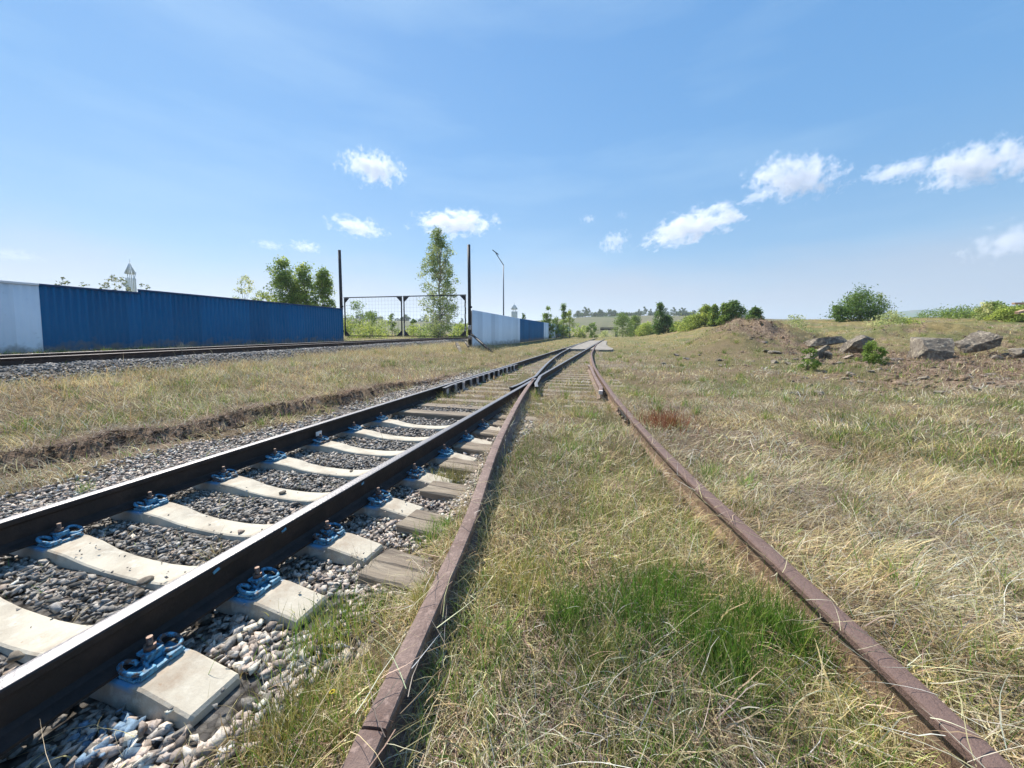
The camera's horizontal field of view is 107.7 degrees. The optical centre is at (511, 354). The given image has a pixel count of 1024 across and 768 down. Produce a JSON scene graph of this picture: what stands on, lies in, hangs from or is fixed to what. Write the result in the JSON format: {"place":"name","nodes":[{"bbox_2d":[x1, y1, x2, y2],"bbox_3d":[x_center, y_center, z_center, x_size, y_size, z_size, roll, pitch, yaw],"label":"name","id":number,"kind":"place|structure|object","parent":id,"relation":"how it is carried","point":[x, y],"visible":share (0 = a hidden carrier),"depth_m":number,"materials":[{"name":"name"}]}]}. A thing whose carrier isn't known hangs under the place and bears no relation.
{"place":"outdoors","nodes":[
{"label":"outdoors","id":0,"kind":"place"},
{"bbox_2d":[0,307,1023,767],"bbox_3d":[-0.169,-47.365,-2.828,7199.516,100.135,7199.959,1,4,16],"label":"ground","id":1,"kind":"structure","parent":0,"point":[208,725],"depth_m":4.05,"materials":[{"name":"plant"}]},
{"bbox_2d":[0,280,43,352],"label":"sheet fence","id":2,"kind":"object","parent":1,"relation":"on","point":[20,323],"visible":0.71,"depth_m":12.10,"materials":[{"name":"metal"}]},
{"bbox_2d":[39,284,142,351],"bbox_3d":[-15.437,-1.121,13.860,0.170,2.666,2.724,1,4,17],"label":"sheet fence","id":3,"kind":"object","parent":1,"relation":"on","point":[77,318],"visible":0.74,"depth_m":13.63,"materials":[{"name":"metal"}]},
{"bbox_2d":[102,275,132,291],"bbox_3d":[-19.889,-2.181,19.013,1.120,3.756,1.133,1,4,16],"label":"bare sapling","id":4,"kind":"object","parent":1,"relation":"on","point":[115,278],"visible":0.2,"depth_m":18.91,"materials":[{"name":"green plant"}]},
{"bbox_2d":[124,259,136,291],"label":"slatted tower","id":5,"kind":"structure","parent":1,"relation":"on","point":[128,270],"depth_m":59.25,"materials":[{"name":"white paint"}]},
{"bbox_2d":[0,339,467,384],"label":"ballast","id":6,"kind":"structure","parent":1,"relation":"on","point":[38,366],"depth_m":8.91,"materials":[{"name":"gravel"}]},
{"bbox_2d":[0,337,450,357],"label":"running rail","id":7,"kind":"object","parent":6,"relation":"on","point":[79,353],"visible":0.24,"depth_m":11.31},
{"bbox_2d":[137,289,343,347],"bbox_3d":[-13.393,-1.578,20.505,0.170,2.766,11.354,1,4,17],"label":"sheet fence","id":8,"kind":"object","parent":1,"relation":"on","point":[168,319],"visible":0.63,"depth_m":18.42,"materials":[{"name":"metal"}]},
{"bbox_2d":[233,275,259,300],"bbox_3d":[-21.261,-3.708,29.887,2.416,5.478,2.310,-3,5,-44],"label":"sapling","id":9,"kind":"object","parent":1,"relation":"on","point":[241,289],"visible":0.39,"depth_m":29.65,"materials":[{"name":"green plant"}]},
{"bbox_2d":[0,439,504,767],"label":"ballast","id":10,"kind":"structure","parent":1,"relation":"on","point":[103,746],"depth_m":1.96,"materials":[{"name":"gravel"}]},
{"bbox_2d":[6,650,25,663],"bbox_3d":[-1.986,1.205,1.500,0.046,0.038,0.066,-3,5,-40],"label":"stone","id":11,"kind":"object","parent":10,"relation":"on","point":[15,655],"visible":1,"depth_m":1.49,"materials":[{"name":"stone"}]},
{"bbox_2d":[0,597,240,728],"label":"concrete sleeper","id":12,"kind":"object","parent":10,"relation":"on","point":[160,678],"visible":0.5,"depth_m":1.42,"materials":[{"name":"beige concrete"}]},
{"bbox_2d":[0,378,536,756],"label":"running rail","id":13,"kind":"object","parent":12,"relation":"on","point":[49,686],"visible":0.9,"depth_m":1.60,"materials":[{"name":"metal"}]},
{"bbox_2d":[0,337,599,556],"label":"running rail","id":14,"kind":"object","parent":12,"relation":"on","point":[20,531],"visible":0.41,"depth_m":2.97,"materials":[{"name":"metal"}]},
{"bbox_2d":[10,523,326,628],"bbox_3d":[-2.144,1.219,2.135,2.470,0.328,0.280,1,4,16],"label":"concrete sleeper","id":15,"kind":"object","parent":10,"relation":"on","point":[261,594],"visible":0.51,"depth_m":2.07,"materials":[{"name":"beige concrete"}]},
{"bbox_2d":[136,575,153,585],"bbox_3d":[-1.953,1.207,1.993,0.039,0.032,0.074,2,4,32],"label":"stone","id":16,"kind":"object","parent":15,"relation":"on","point":[143,580],"visible":1,"depth_m":1.99,"materials":[{"name":"stone"}]},
{"bbox_2d":[109,491,382,566],"bbox_3d":[-2.017,1.189,2.586,2.470,0.328,0.280,1,4,16],"label":"concrete sleeper","id":17,"kind":"object","parent":10,"relation":"on","point":[331,542],"visible":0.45,"depth_m":2.52,"materials":[{"name":"beige concrete"}]},
{"bbox_2d":[192,466,423,520],"bbox_3d":[-1.873,1.157,3.095,2.470,0.328,0.280,1,4,16],"label":"concrete sleeper","id":18,"kind":"object","parent":10,"relation":"on","point":[379,504],"visible":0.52,"depth_m":3.06,"materials":[{"name":"beige concrete"}]},
{"bbox_2d":[251,448,453,488],"bbox_3d":[-1.733,1.124,3.595,2.470,0.328,0.280,1,4,16],"label":"concrete sleeper","id":19,"kind":"object","parent":10,"relation":"on","point":[416,478],"visible":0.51,"depth_m":3.58,"materials":[{"name":"beige concrete"}]},
{"bbox_2d":[335,544,381,585],"bbox_3d":[-0.824,1.126,2.055,0.256,0.238,0.164,-1,4,-16],"label":"weed","id":20,"kind":"object","parent":10,"relation":"on","point":[358,564],"visible":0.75,"depth_m":2.06,"materials":[{"name":"green plant"}]},
{"bbox_2d":[253,290,275,301],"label":"shrub","id":21,"kind":"object","parent":1,"relation":"on","point":[265,295],"visible":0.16,"depth_m":30.80,"materials":[{"name":"green plant"}]},
{"bbox_2d":[262,254,303,303],"bbox_3d":[-20.116,-4.946,32.877,3.646,7.595,3.861,3,5,41],"label":"bushy tree","id":22,"kind":"object","parent":1,"relation":"on","point":[282,279],"visible":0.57,"depth_m":32.37,"materials":[{"name":"green plant"}]},
{"bbox_2d":[285,261,317,305],"bbox_3d":[-18.688,-4.806,33.818,3.280,7.200,3.413,0,4,1],"label":"bushy tree","id":23,"kind":"object","parent":1,"relation":"on","point":[305,294],"visible":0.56,"depth_m":33.29,"materials":[{"name":"green plant"}]},
{"bbox_2d":[307,266,336,307],"bbox_3d":[-16.495,-4.521,32.809,2.450,6.754,2.630,0,4,6],"label":"bushy tree","id":24,"kind":"object","parent":1,"relation":"on","point":[324,284],"visible":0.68,"depth_m":32.46,"materials":[{"name":"green plant"}]},
{"bbox_2d":[338,250,343,331],"bbox_3d":[-11.792,-3.850,25.837,0.293,6.651,0.224,1,4,16],"label":"gate post","id":25,"kind":"object","parent":1,"relation":"on","point":[340,280],"visible":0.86,"depth_m":25.71,"materials":[{"name":"metal"}]},
{"bbox_2d":[344,296,402,336],"bbox_3d":[-9.454,-2.585,25.393,4.419,2.695,0.062,1,4,13],"label":"gate leaf","id":26,"kind":"object","parent":25,"relation":"attached to","point":[400,334],"visible":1,"depth_m":25.35,"materials":[{"name":"paint"}]},
{"bbox_2d":[343,316,363,337],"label":"shrub","id":27,"kind":"object","parent":1,"relation":"on","point":[350,325],"visible":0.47,"depth_m":39.96,"materials":[{"name":"green plant"}]},
{"bbox_2d":[343,300,374,336],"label":"shrub","id":28,"kind":"object","parent":1,"relation":"on","point":[358,312],"visible":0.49,"depth_m":41.55,"materials":[{"name":"green plant"}]},
{"bbox_2d":[342,730,383,767],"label":"rusty rail","id":29,"kind":"object","parent":1,"relation":"on","point":[361,753],"visible":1,"depth_m":0.98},
{"bbox_2d":[345,319,387,338],"bbox_3d":[-14.922,-2.233,37.978,4.818,2.790,4.030,-1,4,-21],"label":"shrub","id":30,"kind":"object","parent":1,"relation":"on","point":[371,332],"visible":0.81,"depth_m":37.74,"materials":[{"name":"green plant"}]},
{"bbox_2d":[354,626,378,657],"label":"timber sleeper","id":31,"kind":"object","parent":1,"relation":"on","point":[362,645],"visible":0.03,"depth_m":1.57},
{"bbox_2d":[360,310,382,337],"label":"shrub","id":32,"kind":"object","parent":1,"relation":"on","point":[372,313],"visible":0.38,"depth_m":43.66,"materials":[{"name":"green plant"}]},
{"bbox_2d":[208,368,539,467],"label":"ballast","id":33,"kind":"structure","parent":1,"relation":"on","point":[273,432],"depth_m":5.11,"materials":[{"name":"gravel"}]},
{"bbox_2d":[297,433,477,463],"bbox_3d":[-1.571,1.091,4.172,2.470,0.328,0.280,1,4,16],"label":"concrete sleeper","id":34,"kind":"object","parent":33,"relation":"on","point":[323,444],"visible":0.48,"depth_m":4.18,"materials":[{"name":"beige concrete"}]},
{"bbox_2d":[363,413,500,430],"bbox_3d":[-1.257,1.023,5.286,2.470,0.328,0.280,1,4,16],"label":"concrete sleeper","id":35,"kind":"object","parent":33,"relation":"on","point":[383,420],"visible":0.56,"depth_m":5.32,"materials":[{"name":"beige concrete"}]},
{"bbox_2d":[370,317,399,336],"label":"shrub","id":36,"kind":"object","parent":1,"relation":"on","point":[380,320],"visible":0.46,"depth_m":47.93,"materials":[{"name":"green plant"}]},
{"bbox_2d":[387,313,399,335],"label":"shrub","id":37,"kind":"object","parent":1,"relation":"on","point":[392,319],"visible":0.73,"depth_m":54.57,"materials":[{"name":"green plant"}]},
{"bbox_2d":[357,548,433,591],"bbox_3d":[0.511,1.266,1.661,2.789,0.170,0.265,1,4,20],"label":"timber sleeper","id":38,"kind":"object","parent":1,"relation":"on","point":[393,561],"visible":0.12,"depth_m":2.03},
{"bbox_2d":[333,422,491,446],"bbox_3d":[-1.414,1.060,4.729,2.470,0.328,0.280,1,4,15],"label":"concrete sleeper","id":39,"kind":"object","parent":1,"relation":"on","point":[356,431],"visible":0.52,"depth_m":4.75,"materials":[{"name":"beige concrete"}]},
{"bbox_2d":[403,322,437,337],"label":"shrub","id":40,"kind":"object","parent":1,"relation":"on","point":[410,331],"visible":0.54,"depth_m":44.23,"materials":[{"name":"green plant"}]},
{"bbox_2d":[395,509,447,538],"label":"timber sleeper","id":41,"kind":"object","parent":1,"relation":"on","point":[415,517],"visible":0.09,"depth_m":2.52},
{"bbox_2d":[408,320,463,337],"bbox_3d":[-7.091,-2.014,35.902,5.489,3.045,3.988,0,4,-2],"label":"shrub","id":42,"kind":"object","parent":1,"relation":"on","point":[422,327],"visible":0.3,"depth_m":35.58,"materials":[{"name":"green plant"}]},
{"bbox_2d":[415,225,460,337],"bbox_3d":[-6.665,-6.439,33.731,4.107,10.265,3.915,-1,4,-9],"label":"poplar tree","id":43,"kind":"object","parent":1,"relation":"on","point":[434,262],"visible":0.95,"depth_m":33.41,"materials":[{"name":"green plant"}]},
{"bbox_2d":[418,481,469,501],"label":"timber sleeper","id":44,"kind":"object","parent":1,"relation":"on","point":[437,490],"visible":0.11,"depth_m":3.04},
{"bbox_2d":[448,321,467,337],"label":"shrub","id":45,"kind":"object","parent":1,"relation":"on","point":[460,326],"visible":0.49,"depth_m":37.66,"materials":[{"name":"green plant"}]},
{"bbox_2d":[439,457,481,474],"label":"timber sleeper","id":46,"kind":"object","parent":1,"relation":"on","point":[458,463],"visible":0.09,"depth_m":3.62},
{"bbox_2d":[391,409,539,421],"bbox_3d":[-0.130,1.007,5.630,4.678,0.168,0.253,1,4,16],"label":"switch timber","id":47,"kind":"object","parent":1,"relation":"on","point":[431,414],"visible":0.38,"depth_m":5.83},
{"bbox_2d":[361,378,534,767],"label":"rusty rail","id":48,"kind":"object","parent":47,"relation":"on","point":[391,707],"visible":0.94,"depth_m":1.46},
{"bbox_2d":[454,441,491,454],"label":"timber sleeper","id":49,"kind":"object","parent":1,"relation":"on","point":[469,448],"visible":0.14,"depth_m":4.18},
{"bbox_2d":[413,403,534,411],"bbox_3d":[-0.031,0.976,6.147,4.608,0.168,0.252,1,4,17],"label":"switch timber","id":50,"kind":"object","parent":1,"relation":"on","point":[433,405],"visible":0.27,"depth_m":6.39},
{"bbox_2d":[467,244,493,352],"bbox_3d":[-1.829,-3.425,22.345,0.240,6.871,3.678,-2,4,-30],"label":"gate post","id":51,"kind":"object","parent":1,"relation":"on","point":[470,334],"visible":0.94,"depth_m":23.69,"materials":[{"name":"metal"}]},
{"bbox_2d":[403,294,466,336],"bbox_3d":[-5.085,-2.525,24.409,4.419,2.695,0.078,1,4,13],"label":"gate leaf","id":52,"kind":"object","parent":51,"relation":"attached to","point":[406,334],"visible":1,"depth_m":24.39,"materials":[{"name":"paint"}]},
{"bbox_2d":[470,429,498,438],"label":"timber sleeper","id":53,"kind":"object","parent":1,"relation":"on","point":[479,433],"visible":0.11,"depth_m":4.77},
{"bbox_2d":[471,310,519,346],"bbox_3d":[-0.919,-1.937,31.922,0.139,2.850,16.074,1,4,12],"label":"sheet fence","id":54,"kind":"object","parent":1,"relation":"on","point":[490,328],"visible":0.79,"depth_m":29.25,"materials":[{"name":"metal"}]},
{"bbox_2d":[486,420,530,426],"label":"timber sleeper","id":55,"kind":"object","parent":1,"relation":"on","point":[493,423],"visible":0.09,"depth_m":5.26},
{"bbox_2d":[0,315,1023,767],"bbox_3d":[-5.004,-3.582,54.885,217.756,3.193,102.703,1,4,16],"label":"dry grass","id":56,"kind":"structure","parent":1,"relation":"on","point":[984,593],"depth_m":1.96,"materials":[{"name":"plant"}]},
{"bbox_2d":[0,317,1023,767],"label":"green grass","id":57,"kind":"structure","parent":1,"relation":"on","point":[770,613],"depth_m":1.54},
{"bbox_2d":[433,397,606,408],"bbox_3d":[0.085,0.942,6.701,4.520,0.168,0.254,1,4,16],"label":"switch timber","id":58,"kind":"object","parent":1,"relation":"on","point":[470,400],"visible":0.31,"depth_m":6.93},
{"bbox_2d":[452,394,606,403],"bbox_3d":[0.175,0.912,7.187,4.464,0.168,0.253,1,4,16],"label":"switch timber","id":59,"kind":"object","parent":1,"relation":"on","point":[458,395],"visible":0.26,"depth_m":7.39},
{"bbox_2d":[440,364,518,396],"bbox_3d":[-0.595,0.572,9.985,0.217,0.180,5.613,1,4,16],"label":"check rail","id":60,"kind":"object","parent":59,"relation":"on","point":[466,383],"visible":0.9,"depth_m":8.99,"materials":[{"name":"metal"}]},
{"bbox_2d":[463,390,596,397],"bbox_3d":[0.297,0.878,7.745,4.393,0.167,0.255,1,4,17],"label":"switch timber","id":61,"kind":"object","parent":1,"relation":"on","point":[503,392],"visible":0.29,"depth_m":7.87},
{"bbox_2d":[586,365,604,399],"bbox_3d":[2.105,0.593,9.598,0.191,0.185,5.529,1,4,9],"label":"check rail","id":62,"kind":"object","parent":61,"relation":"on","point":[597,382],"visible":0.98,"depth_m":8.45,"materials":[{"name":"metal"}]},
{"bbox_2d":[470,386,591,392],"bbox_3d":[0.415,0.847,8.250,4.319,0.167,0.250,1,4,16],"label":"switch timber","id":63,"kind":"object","parent":1,"relation":"on","point":[541,389],"visible":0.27,"depth_m":8.14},
{"bbox_2d":[520,319,543,342],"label":"sheet fence","id":64,"kind":"object","parent":1,"relation":"on","point":[531,330],"visible":0.93,"depth_m":45.49,"materials":[{"name":"metal"}]},
{"bbox_2d":[544,322,550,339],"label":"sheet fence","id":65,"kind":"object","parent":1,"relation":"on","point":[546,330],"visible":0.78,"depth_m":58.60,"materials":[{"name":"metal"}]},
{"bbox_2d":[541,306,555,338],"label":"slender tree","id":66,"kind":"object","parent":1,"relation":"on","point":[548,319],"visible":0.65,"depth_m":61.51,"materials":[{"name":"green plant"}]},
{"bbox_2d":[481,383,624,389],"bbox_3d":[0.540,0.812,8.826,4.247,0.167,0.251,1,4,16],"label":"switch timber","id":67,"kind":"object","parent":1,"relation":"on","point":[549,386],"visible":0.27,"depth_m":8.68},
{"bbox_2d":[558,303,569,337],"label":"slender tree","id":68,"kind":"object","parent":1,"relation":"on","point":[562,321],"visible":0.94,"depth_m":71.54,"materials":[{"name":"green plant"}]},
{"bbox_2d":[533,338,605,394],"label":"running rail","id":69,"kind":"object","parent":1,"relation":"on","point":[543,377],"visible":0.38,"depth_m":11.45,"materials":[{"name":"metal"}]},
{"bbox_2d":[564,309,575,337],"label":"slender tree","id":70,"kind":"object","parent":1,"relation":"on","point":[569,318],"visible":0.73,"depth_m":74.67,"materials":[{"name":"green plant"}]},
{"bbox_2d":[571,322,586,337],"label":"shrub","id":71,"kind":"object","parent":1,"relation":"on","point":[582,333],"visible":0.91,"depth_m":94.47,"materials":[{"name":"green plant"}]},
{"bbox_2d":[565,340,599,350],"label":"crossing slab","id":72,"kind":"structure","parent":1,"relation":"on","point":[583,346],"depth_m":28.48,"materials":[{"name":"concrete"}]},
{"bbox_2d":[585,322,598,337],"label":"shrub","id":73,"kind":"object","parent":1,"relation":"on","point":[594,327],"visible":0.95,"depth_m":91.86,"materials":[{"name":"green plant"}]},
{"bbox_2d":[590,341,612,351],"bbox_3d":[9.001,-0.950,35.600,1.460,0.170,24.600,1,4,16],"label":"crossing apron","id":74,"kind":"object","parent":1,"relation":"on","point":[602,346],"visible":0.79,"depth_m":25.53,"materials":[{"name":"concrete"}]},
{"bbox_2d":[611,311,634,336],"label":"shrub","id":75,"kind":"object","parent":1,"relation":"on","point":[626,319],"visible":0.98,"depth_m":84.06,"materials":[{"name":"green plant"}]},
{"bbox_2d":[627,315,640,336],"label":"shrub","id":76,"kind":"object","parent":1,"relation":"on","point":[635,322],"visible":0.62,"depth_m":87.15,"materials":[{"name":"green plant"}]},
{"bbox_2d":[633,321,654,335],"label":"shrub","id":77,"kind":"object","parent":1,"relation":"on","point":[644,330],"visible":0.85,"depth_m":77.27,"materials":[{"name":"green plant"}]},
{"bbox_2d":[650,301,668,334],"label":"pointed tree","id":78,"kind":"object","parent":1,"relation":"on","point":[660,312],"visible":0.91,"depth_m":65.44,"materials":[{"name":"green plant"}]},
{"bbox_2d":[618,405,712,435],"bbox_3d":[1.875,0.773,4.633,1.123,0.257,0.943,2,4,35],"label":"weed","id":79,"kind":"object","parent":1,"relation":"on","point":[663,419],"visible":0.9,"depth_m":4.61,"materials":[{"name":"brown plant"}]},
{"bbox_2d":[657,314,674,333],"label":"shrub","id":80,"kind":"object","parent":1,"relation":"on","point":[669,318],"visible":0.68,"depth_m":65.35,"materials":[{"name":"green plant"}]},
{"bbox_2d":[674,311,707,331],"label":"shrub","id":81,"kind":"object","parent":1,"relation":"on","point":[688,323],"visible":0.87,"depth_m":54.94,"materials":[{"name":"green plant"}]},
{"bbox_2d":[691,304,710,325],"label":"bushy tree","id":82,"kind":"object","parent":1,"relation":"on","point":[704,312],"visible":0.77,"depth_m":53.49,"materials":[{"name":"green plant"}]},
{"bbox_2d":[707,304,720,325],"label":"bushy tree","id":83,"kind":"object","parent":1,"relation":"on","point":[713,316],"visible":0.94,"depth_m":51.46,"materials":[{"name":"green plant"}]},
{"bbox_2d":[714,302,733,324],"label":"bushy tree","id":84,"kind":"object","parent":1,"relation":"on","point":[723,317],"visible":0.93,"depth_m":49.45,"materials":[{"name":"green plant"}]},
{"bbox_2d":[723,300,748,319],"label":"bushy tree","id":85,"kind":"object","parent":1,"relation":"on","point":[738,310],"visible":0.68,"depth_m":49.25,"materials":[{"name":"green plant"}]},
{"bbox_2d":[744,305,765,320],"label":"bushy tree","id":86,"kind":"object","parent":1,"relation":"on","point":[755,312],"visible":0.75,"depth_m":45.41,"materials":[{"name":"green plant"}]},
{"bbox_2d":[784,314,812,330],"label":"shrub","id":87,"kind":"object","parent":1,"relation":"on","point":[794,319],"visible":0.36,"depth_m":29.75,"materials":[{"name":"green plant"}]},
{"bbox_2d":[590,342,1012,767],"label":"rusty rail","id":88,"kind":"object","parent":1,"relation":"on","point":[882,663],"visible":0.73,"depth_m":1.38,"materials":[{"name":"metal"}]},
{"bbox_2d":[797,347,821,369],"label":"young bush","id":89,"kind":"object","parent":1,"relation":"on","point":[815,363],"visible":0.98,"depth_m":10.89,"materials":[{"name":"green plant"}]},
{"bbox_2d":[802,345,829,359],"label":"rock","id":90,"kind":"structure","parent":1,"relation":"on","point":[824,348],"depth_m":13.31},
{"bbox_2d":[803,336,846,345],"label":"rock","id":91,"kind":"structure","parent":1,"relation":"on","point":[834,340],"depth_m":17.61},
{"bbox_2d":[828,303,852,321],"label":"shrub","id":92,"kind":"object","parent":1,"relation":"on","point":[838,314],"visible":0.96,"depth_m":39.61,"materials":[{"name":"green plant"}]},
{"bbox_2d":[839,335,873,352],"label":"rock","id":93,"kind":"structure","parent":1,"relation":"on","point":[855,344],"depth_m":15.36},
{"bbox_2d":[817,283,901,320],"bbox_3d":[36.970,-5.201,39.675,6.542,4.992,5.934,-2,4,-27],"label":"round tree","id":94,"kind":"object","parent":1,"relation":"on","point":[856,301],"visible":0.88,"depth_m":39.06,"materials":[{"name":"green plant"}]},
{"bbox_2d":[854,340,890,365],"bbox_3d":[11.341,-0.026,11.783,0.816,0.886,0.800,0,4,0],"label":"young bush","id":95,"kind":"object","parent":1,"relation":"on","point":[869,357],"visible":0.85,"depth_m":11.69,"materials":[{"name":"green plant"}]},
{"bbox_2d":[863,308,911,327],"bbox_3d":[30.189,-2.673,30.000,2.941,2.091,2.742,2,4,34],"label":"shrub","id":96,"kind":"object","parent":1,"relation":"on","point":[897,319],"visible":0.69,"depth_m":29.91,"materials":[{"name":"green plant"}]},
{"bbox_2d":[889,316,924,325],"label":"shrub","id":97,"kind":"object","parent":1,"relation":"on","point":[909,321],"visible":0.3,"depth_m":30.54,"materials":[{"name":"green plant"}]},
{"bbox_2d":[906,337,954,360],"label":"rock","id":98,"kind":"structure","parent":1,"relation":"on","point":[937,348],"depth_m":12.97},
{"bbox_2d":[912,304,968,317],"bbox_3d":[46.035,-4.331,39.983,5.072,2.320,5.142,-2,4,-33],"label":"shrub","id":99,"kind":"object","parent":1,"relation":"on","point":[934,313],"visible":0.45,"depth_m":40.00,"materials":[{"name":"green plant"}]},
{"bbox_2d":[931,304,978,318],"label":"shrub","id":100,"kind":"object","parent":1,"relation":"on","point":[965,313],"visible":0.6,"depth_m":36.01,"materials":[{"name":"green plant"}]},
{"bbox_2d":[954,330,1002,352],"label":"rock","id":101,"kind":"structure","parent":1,"relation":"on","point":[978,340],"depth_m":14.86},
{"bbox_2d":[971,300,1011,319],"bbox_3d":[40.902,-3.577,31.788,2.330,2.143,2.749,0,4,-1],"label":"shrub","id":102,"kind":"object","parent":1,"relation":"on","point":[984,310],"visible":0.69,"depth_m":31.82,"materials":[{"name":"green plant"}]},
{"bbox_2d":[982,304,1023,321],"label":"shrub","id":103,"kind":"object","parent":1,"relation":"on","point":[1007,311],"visible":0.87,"depth_m":29.79,"materials":[{"name":"green plant"}]},
{"bbox_2d":[1007,348,1023,358],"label":"rock","id":104,"kind":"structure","parent":1,"relation":"on","point":[1017,353],"depth_m":11.93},
{"bbox_3d":[3.547,0.042,21.409,3.213,0.169,0.255,1,4,16],"label":"switch timber","id":105,"kind":"object","parent":1,"relation":"on","visible":0},
{"bbox_2d":[509,343,580,391],"bbox_3d":[3.168,-0.132,21.492,0.478,0.180,28.995,1,4,13],"label":"switch rail","id":106,"kind":"object","parent":105,"relation":"on","point":[551,362],"visible":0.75,"depth_m":12.22,"materials":[{"name":"metal"}]},
{"bbox_2d":[0,318,1023,472],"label":"soil","id":107,"kind":"structure","parent":0,"point":[966,378],"depth_m":7.53,"materials":[{"name":"soil"}]},
{"bbox_2d":[0,0,1023,322],"label":"sky","id":108,"kind":"structure","parent":0,"point":[778,157],"materials":[{"name":"blue"}]},
{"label":"timber sleeper","id":109,"kind":"object","parent":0,"visible":0},
{"bbox_2d":[0,337,467,365],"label":"running rail","id":110,"kind":"object","parent":109,"relation":"on","point":[57,359],"visible":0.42,"depth_m":9.95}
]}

